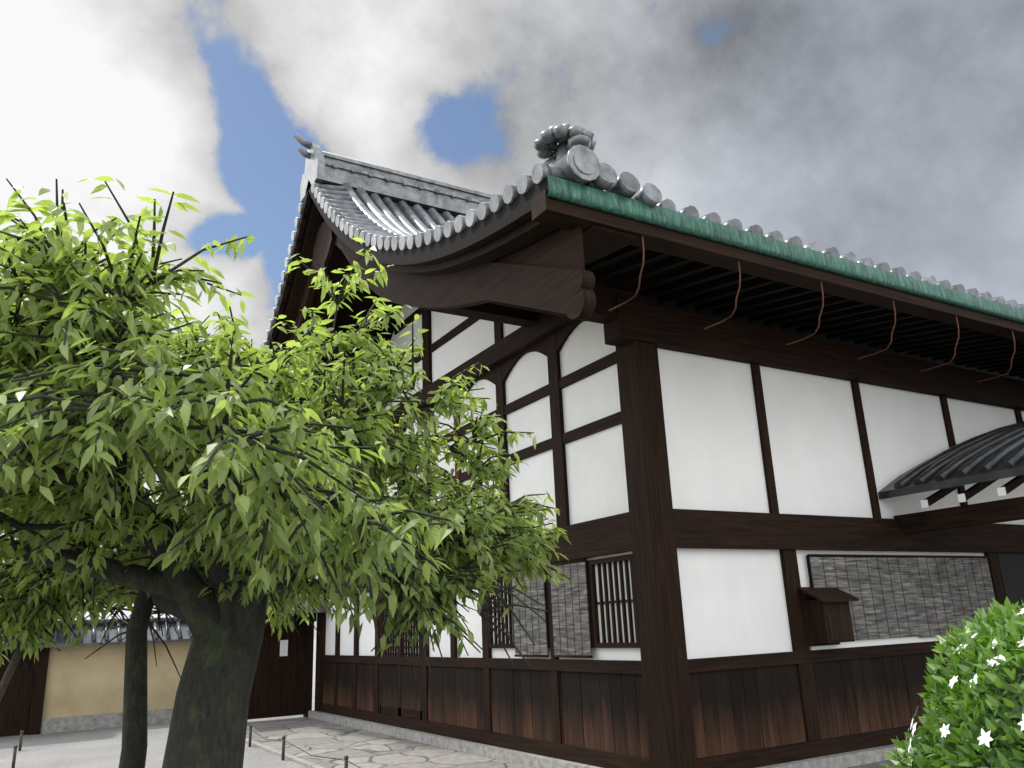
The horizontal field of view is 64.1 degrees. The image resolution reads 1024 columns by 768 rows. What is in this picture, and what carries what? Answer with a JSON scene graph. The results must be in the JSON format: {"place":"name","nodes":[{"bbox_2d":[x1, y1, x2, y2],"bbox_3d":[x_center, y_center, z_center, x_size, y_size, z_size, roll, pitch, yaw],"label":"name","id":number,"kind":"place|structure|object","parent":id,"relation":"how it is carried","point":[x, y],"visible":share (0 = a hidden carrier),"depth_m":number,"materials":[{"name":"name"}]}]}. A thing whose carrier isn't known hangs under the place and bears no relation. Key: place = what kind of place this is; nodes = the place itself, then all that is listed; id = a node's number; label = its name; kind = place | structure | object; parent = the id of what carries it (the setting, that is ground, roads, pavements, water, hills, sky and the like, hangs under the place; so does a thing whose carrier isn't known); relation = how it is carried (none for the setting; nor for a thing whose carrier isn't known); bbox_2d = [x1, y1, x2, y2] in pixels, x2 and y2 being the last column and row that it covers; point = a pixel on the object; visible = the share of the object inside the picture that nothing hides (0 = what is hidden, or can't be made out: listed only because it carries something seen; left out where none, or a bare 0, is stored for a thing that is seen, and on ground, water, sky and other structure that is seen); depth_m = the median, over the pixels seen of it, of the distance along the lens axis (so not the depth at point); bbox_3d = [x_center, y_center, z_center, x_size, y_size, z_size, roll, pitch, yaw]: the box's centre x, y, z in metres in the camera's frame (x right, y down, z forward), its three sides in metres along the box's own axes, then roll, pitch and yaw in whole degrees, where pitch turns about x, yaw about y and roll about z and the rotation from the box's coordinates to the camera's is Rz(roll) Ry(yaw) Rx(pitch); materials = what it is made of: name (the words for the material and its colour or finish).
{"place":"outdoors","nodes":[
{"label":"outdoors","id":0,"kind":"place"},
{"bbox_2d":[0,639,315,767],"bbox_3d":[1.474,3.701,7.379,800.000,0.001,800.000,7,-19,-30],"label":"gravel ground","id":1,"kind":"structure","parent":0,"point":[96,748],"depth_m":12.22,"materials":[{"name":"grey gravel"}]},
{"bbox_2d":[0,624,32,701],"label":"tree props","id":2,"kind":"object","parent":1,"relation":"on","point":[10,670],"depth_m":6.36,"materials":[{"name":"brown wood"}]},
{"bbox_2d":[0,615,62,736],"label":"wooden fence","id":3,"kind":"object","parent":1,"relation":"on","point":[21,704],"depth_m":14.95,"materials":[{"name":"brown wood"}]},
{"bbox_2d":[40,708,172,733],"bbox_3d":[-7.561,6.452,15.752,2.850,0.250,0.470,7,-19,-30],"label":"stone wall base","id":4,"kind":"object","parent":1,"relation":"on","point":[76,723],"visible":0.43,"depth_m":15.32,"materials":[{"name":"grey stone"}]},
{"bbox_2d":[42,641,190,718],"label":"earth wall","id":5,"kind":"structure","parent":1,"relation":"on","point":[78,683],"depth_m":15.62,"materials":[{"name":"beige paint"}]},
{"bbox_2d":[0,617,191,648],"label":"wall roof tiles","id":6,"kind":"object","parent":5,"relation":"on","point":[93,637],"visible":0.39,"depth_m":15.85,"materials":[{"name":"tile"}]},
{"bbox_2d":[11,726,347,767],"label":"posts","id":7,"kind":"object","parent":1,"relation":"on","point":[15,747],"visible":0.81,"depth_m":10.71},
{"bbox_2d":[251,729,359,767],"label":"rope","id":8,"kind":"object","parent":7,"relation":"attached to","point":[306,752],"visible":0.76,"depth_m":9.69,"materials":[{"name":"grey"}]},
{"bbox_2d":[245,738,324,767],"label":"path kerb","id":9,"kind":"structure","parent":1,"relation":"on","point":[287,756],"depth_m":10.62,"materials":[{"name":"stone"}]},
{"bbox_2d":[0,176,582,767],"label":"tree","id":10,"kind":"object","parent":1,"relation":"on","point":[162,440],"depth_m":4.26,"materials":[{"name":"green plant"}]},
{"bbox_2d":[308,710,937,767],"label":"plinth","id":11,"kind":"structure","parent":1,"relation":"on","point":[857,757],"depth_m":9.45,"materials":[{"name":"stone"}]},
{"bbox_2d":[320,280,649,767],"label":"timber","id":12,"kind":"object","parent":11,"relation":"on","point":[608,535],"visible":0.37,"depth_m":9.86,"materials":[{"name":"brown wood"}]},
{"bbox_2d":[376,396,461,499],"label":"timber studs","id":13,"kind":"object","parent":12,"relation":"attached to","point":[458,472],"visible":0.04,"depth_m":11.96,"materials":[{"name":"brown wood"}]},
{"bbox_2d":[517,553,1023,655],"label":"dark interiors","id":14,"kind":"object","parent":12,"relation":"on","point":[1011,565],"visible":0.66,"depth_m":10.83,"materials":[{"name":"black"}]},
{"bbox_2d":[323,650,979,757],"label":"wood wainscot panels","id":15,"kind":"object","parent":11,"relation":"on","point":[742,709],"visible":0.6,"depth_m":8.78,"materials":[{"name":"brown wood"}]},
{"bbox_2d":[314,296,1022,767],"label":"timber posts","id":16,"kind":"object","parent":11,"relation":"on","point":[652,568],"visible":0.53,"depth_m":8.45,"materials":[{"name":"brown wood"}]},
{"bbox_2d":[325,305,1023,660],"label":"plaster wall","id":17,"kind":"structure","parent":16,"relation":"attached to","point":[733,602],"depth_m":9.36,"materials":[{"name":"white paint"}]},
{"bbox_2d":[798,587,858,646],"bbox_3d":[3.403,2.468,8.720,0.580,0.610,0.310,7,-19,-30],"label":"mailbox","id":18,"kind":"object","parent":17,"relation":"attached to","point":[828,616],"visible":1,"depth_m":8.64,"materials":[{"name":"brown wood"}]},
{"bbox_2d":[878,421,1023,499],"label":"porch roof","id":19,"kind":"structure","parent":17,"relation":"attached to","point":[996,454],"depth_m":9.56,"materials":[{"name":"grey tile"}]},
{"bbox_2d":[924,475,1023,505],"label":"porch rafters","id":20,"kind":"object","parent":19,"relation":"attached to","point":[1009,486],"visible":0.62,"depth_m":9.31,"materials":[{"name":"brown wood"}]},
{"bbox_2d":[920,487,1006,507],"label":"rafter end caps","id":21,"kind":"object","parent":20,"relation":"attached to","point":[962,498],"visible":1,"depth_m":9.12,"materials":[{"name":"white paint"}]},
{"bbox_2d":[512,557,994,654],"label":"bamboo blinds","id":22,"kind":"object","parent":16,"relation":"attached to","point":[916,609],"visible":0.84,"depth_m":9.50,"materials":[{"name":"grey wicker"}]},
{"bbox_2d":[894,496,1023,533],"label":"porch beams","id":23,"kind":"structure","parent":16,"relation":"attached to","point":[999,511],"depth_m":9.29,"materials":[{"name":"brown wood"}]},
{"bbox_2d":[603,298,1023,767],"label":"timber","id":24,"kind":"object","parent":11,"relation":"on","point":[660,327],"visible":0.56,"depth_m":9.21,"materials":[{"name":"brown wood"}]},
{"bbox_2d":[0,0,1023,638],"label":"sky","id":25,"kind":"structure","parent":0,"point":[891,132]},
{"bbox_2d":[246,717,902,767],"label":"flagstone path","id":26,"kind":"structure","parent":0,"point":[361,748],"depth_m":11.15,"materials":[{"name":"grey stone"}]},
{"bbox_2d":[248,613,316,719],"bbox_3d":[-4.731,5.457,15.798,1.850,1.950,0.170,7,-19,-30],"label":"wooden gate","id":27,"kind":"object","parent":26,"relation":"on","point":[282,686],"visible":0.49,"depth_m":15.90,"materials":[{"name":"brown wood"}]},
{"bbox_2d":[280,640,287,655],"bbox_3d":[-4.465,5.168,16.005,0.150,0.300,0.015,7,-19,-30],"label":"gate notice","id":28,"kind":"object","parent":27,"relation":"attached to","point":[283,647],"visible":1,"depth_m":16.00,"materials":[{"name":"white paper"}]},
{"bbox_2d":[266,591,330,613],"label":"gate roof","id":29,"kind":"structure","parent":27,"relation":"on","point":[322,609],"depth_m":15.77,"materials":[{"name":"tile"}]},
{"bbox_2d":[546,174,1023,323],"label":"gutter","id":30,"kind":"object","parent":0,"point":[590,197],"visible":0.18,"depth_m":7.60,"materials":[{"name":"green metal"}]},
{"bbox_2d":[585,245,1023,378],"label":"rafters","id":31,"kind":"object","parent":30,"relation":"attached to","point":[769,303],"visible":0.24,"depth_m":9.27,"materials":[{"name":"brown wood"}]},
{"bbox_2d":[263,177,1023,417],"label":"roof slab","id":32,"kind":"structure","parent":31,"relation":"on","point":[518,207],"depth_m":9.53,"materials":[{"name":"brown wood"}]},
{"bbox_2d":[294,134,491,215],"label":"ridge","id":33,"kind":"structure","parent":32,"relation":"on","point":[324,167],"depth_m":13.47,"materials":[{"name":"ceramic"}]},
{"bbox_2d":[287,220,595,365],"bbox_3d":[-2.841,-0.908,12.428,0.172,4.417,13.240,7,-19,-30],"label":"bargeboard","id":34,"kind":"object","parent":32,"relation":"attached to","point":[548,272],"visible":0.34,"depth_m":7.60,"materials":[{"name":"brown wood"}]},
{"bbox_2d":[269,192,640,405],"bbox_3d":[-2.728,-1.342,12.639,0.940,3.795,13.280,7,-19,-30],"label":"verge board","id":35,"kind":"object","parent":32,"relation":"attached to","point":[599,242],"visible":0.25,"depth_m":8.51,"materials":[{"name":"brown wood"}]},
{"bbox_2d":[261,163,661,356],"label":"verge tiles","id":36,"kind":"object","parent":32,"relation":"on","point":[372,220],"visible":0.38,"depth_m":9.37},
{"bbox_2d":[534,122,600,183],"bbox_3d":[0.453,-1.865,6.907,0.544,0.628,0.608,7,-19,-30],"label":"corner ornament","id":37,"kind":"object","parent":36,"relation":"on","point":[567,148],"visible":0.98,"depth_m":6.71,"materials":[{"name":"ceramic"}]},
{"bbox_2d":[306,285,641,361],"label":"purlins","id":38,"kind":"object","parent":32,"relation":"attached to","point":[512,314],"visible":0.06,"depth_m":9.61,"materials":[{"name":"brown wood"}]},
{"bbox_2d":[382,197,1023,308],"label":"roof tile rows","id":39,"kind":"object","parent":32,"relation":"on","point":[415,220],"depth_m":8.99,"materials":[{"name":"tile"}]},
{"bbox_2d":[531,189,1023,341],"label":"eave board","id":40,"kind":"object","parent":32,"relation":"attached to","point":[551,212],"visible":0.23,"depth_m":7.70,"materials":[{"name":"brown wood"}]},
{"bbox_2d":[609,235,1014,381],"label":"gutter brackets","id":41,"kind":"object","parent":30,"relation":"hanging from","point":[641,270],"visible":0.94,"depth_m":8.00,"materials":[{"name":"brown metal"}]},
{"bbox_2d":[878,596,1023,767],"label":"shrub","id":42,"kind":"object","parent":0,"point":[955,707],"depth_m":3.40,"materials":[{"name":"green plant"}]}
]}

